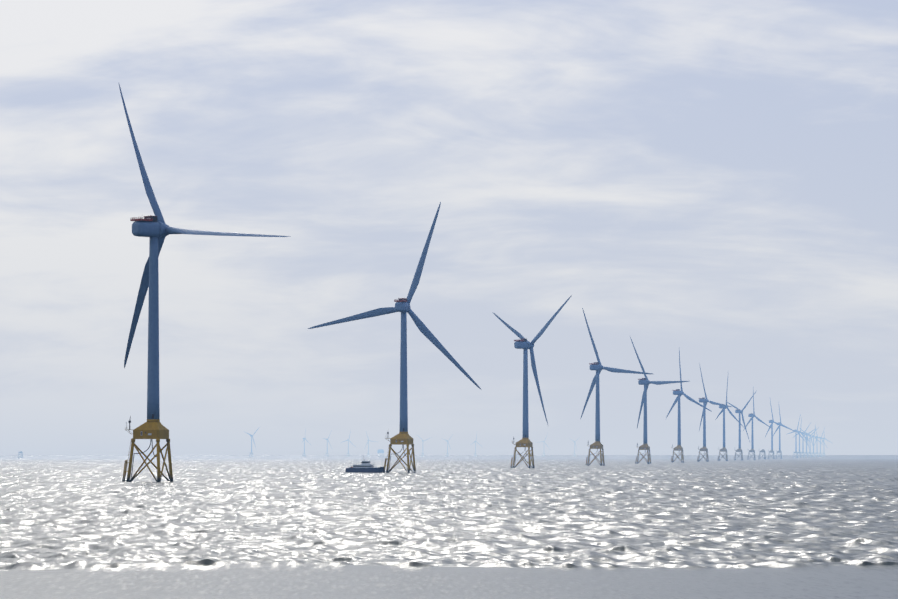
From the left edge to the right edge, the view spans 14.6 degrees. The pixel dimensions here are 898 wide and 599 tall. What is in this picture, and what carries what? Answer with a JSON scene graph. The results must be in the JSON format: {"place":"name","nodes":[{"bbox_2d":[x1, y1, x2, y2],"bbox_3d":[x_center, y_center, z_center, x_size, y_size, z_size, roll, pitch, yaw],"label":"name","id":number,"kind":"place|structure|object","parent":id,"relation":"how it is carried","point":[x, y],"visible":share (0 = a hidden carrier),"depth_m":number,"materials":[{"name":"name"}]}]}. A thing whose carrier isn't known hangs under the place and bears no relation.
{"place":"outdoors","nodes":[
{"label":"outdoors","id":0,"kind":"place"},
{"bbox_2d":[0,455,897,598],"bbox_3d":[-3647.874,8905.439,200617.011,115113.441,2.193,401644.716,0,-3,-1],"label":"sea","id":1,"kind":"structure","parent":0,"point":[432,527],"depth_m":603.81,"materials":[{"name":"grey liquid"}]},
{"bbox_2d":[119,84,290,481],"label":"turbine","id":2,"kind":"object","parent":1,"relation":"in","point":[156,229],"visible":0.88,"depth_m":1652.03,"materials":[{"name":"paint"}]},
{"bbox_2d":[245,429,257,456],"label":"turbine","id":3,"kind":"structure","parent":1,"relation":"in","point":[251,442],"depth_m":19464.11,"materials":[{"name":"paint"}]},
{"bbox_2d":[302,429,311,456],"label":"turbine","id":4,"kind":"structure","parent":1,"relation":"in","point":[304,445],"depth_m":22963.60,"materials":[{"name":"paint"}]},
{"bbox_2d":[322,430,332,456],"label":"turbine","id":5,"kind":"structure","parent":1,"relation":"in","point":[327,445],"depth_m":23965.76,"materials":[{"name":"paint"}]},
{"bbox_2d":[343,431,356,456],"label":"turbine","id":6,"kind":"structure","parent":1,"relation":"in","point":[348,440],"depth_m":24967.52,"materials":[{"name":"paint"}]},
{"bbox_2d":[345,456,383,472],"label":"boat","id":7,"kind":"object","parent":1,"relation":"on","point":[365,467],"visible":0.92,"depth_m":2523.01,"materials":[{"name":"blue"}]},
{"bbox_2d":[365,433,375,456],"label":"turbine","id":8,"kind":"structure","parent":1,"relation":"in","point":[368,440],"depth_m":25968.54,"materials":[{"name":"paint"}]},
{"bbox_2d":[308,202,481,472],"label":"turbine","id":9,"kind":"object","parent":1,"relation":"in","point":[403,437],"visible":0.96,"depth_m":2525.39,"materials":[{"name":"paint"}]},
{"bbox_2d":[441,436,451,456],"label":"turbine","id":10,"kind":"structure","parent":1,"relation":"in","point":[447,445],"depth_m":26979.10,"materials":[{"name":"paint"}]},
{"bbox_2d":[472,435,480,455],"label":"turbine","id":11,"kind":"structure","parent":1,"relation":"in","point":[475,446],"depth_m":27483.76,"materials":[{"name":"paint"}]},
{"bbox_2d":[493,295,571,467],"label":"turbine","id":12,"kind":"object","parent":1,"relation":"in","point":[523,343],"visible":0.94,"depth_m":3392.68,"materials":[{"name":"paint"}]},
{"bbox_2d":[581,308,651,465],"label":"turbine","id":13,"kind":"object","parent":1,"relation":"in","point":[598,367],"visible":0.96,"depth_m":4263.09,"materials":[{"name":"paint"}]},
{"bbox_2d":[630,337,688,463],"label":"turbine","id":14,"kind":"object","parent":1,"relation":"in","point":[645,382],"visible":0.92,"depth_m":5133.35,"materials":[{"name":"paint"}]},
{"bbox_2d":[666,350,710,461],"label":"turbine","id":15,"kind":"object","parent":1,"relation":"in","point":[679,393],"visible":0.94,"depth_m":6003.67,"materials":[{"name":"paint"}]},
{"bbox_2d":[697,363,731,461],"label":"turbine","id":16,"kind":"object","parent":1,"relation":"in","point":[704,401],"visible":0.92,"depth_m":6874.19,"materials":[{"name":"paint"}]},
{"bbox_2d":[716,378,742,460],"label":"turbine","id":17,"kind":"object","parent":1,"relation":"in","point":[723,449],"visible":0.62,"depth_m":7744.33,"materials":[{"name":"paint"}]},
{"bbox_2d":[727,392,755,459],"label":"turbine","id":18,"kind":"object","parent":1,"relation":"in","point":[739,411],"visible":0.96,"depth_m":8615.25,"materials":[{"name":"paint"}]},
{"bbox_2d":[743,390,772,459],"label":"turbine","id":19,"kind":"object","parent":1,"relation":"in","point":[752,415],"visible":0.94,"depth_m":9485.60,"materials":[{"name":"paint"}]},
{"bbox_2d":[773,408,795,458],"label":"turbine","id":20,"kind":"object","parent":1,"relation":"in","point":[779,451],"visible":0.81,"depth_m":12097.62,"materials":[{"name":"paint"}]},
{"bbox_2d":[788,414,805,457],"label":"turbine","id":21,"kind":"object","parent":1,"relation":"in","point":[796,439],"visible":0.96,"depth_m":15519.35,"materials":[{"name":"paint"}]},
{"bbox_2d":[794,418,808,457],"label":"turbine","id":22,"kind":"object","parent":1,"relation":"in","point":[799,452],"visible":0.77,"depth_m":16419.51,"materials":[{"name":"paint"}]},
{"bbox_2d":[794,423,810,457],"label":"turbine","id":23,"kind":"object","parent":1,"relation":"in","point":[803,442],"visible":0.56,"depth_m":17321.59,"materials":[{"name":"paint"}]},
{"bbox_2d":[801,428,815,456],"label":"turbine","id":24,"kind":"object","parent":1,"relation":"in","point":[806,434],"visible":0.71,"depth_m":18222.28,"materials":[{"name":"paint"}]},
{"bbox_2d":[805,427,818,456],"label":"turbine","id":25,"kind":"object","parent":1,"relation":"in","point":[812,443],"visible":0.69,"depth_m":19124.84,"materials":[{"name":"paint"}]},
{"bbox_2d":[809,425,821,456],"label":"turbine","id":26,"kind":"object","parent":1,"relation":"in","point":[813,436],"visible":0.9,"depth_m":20026.56,"materials":[{"name":"paint"}]},
{"bbox_2d":[812,428,826,455],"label":"turbine","id":27,"kind":"object","parent":1,"relation":"in","point":[820,443],"visible":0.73,"depth_m":21828.72,"materials":[{"name":"paint"}]},
{"bbox_2d":[0,0,897,454],"label":"sky","id":28,"kind":"structure","parent":0,"point":[714,182],"materials":[{"name":"white"}]},
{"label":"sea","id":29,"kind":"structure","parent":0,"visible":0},
{"bbox_2d":[377,449,383,456],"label":"substation","id":30,"kind":"object","parent":29,"relation":"on","point":[380,451],"visible":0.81,"depth_m":20961.61,"materials":[{"name":"white paint"}]},
{"bbox_2d":[758,449,765,458],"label":"jacket","id":31,"kind":"object","parent":29,"relation":"on","point":[763,450],"visible":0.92,"depth_m":10353.18,"materials":[{"name":"paint"}]},
{"bbox_2d":[765,401,789,458],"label":"turbine","id":32,"kind":"object","parent":29,"relation":"on","point":[771,426],"visible":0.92,"depth_m":11226.29,"materials":[{"name":"paint"}]}
]}

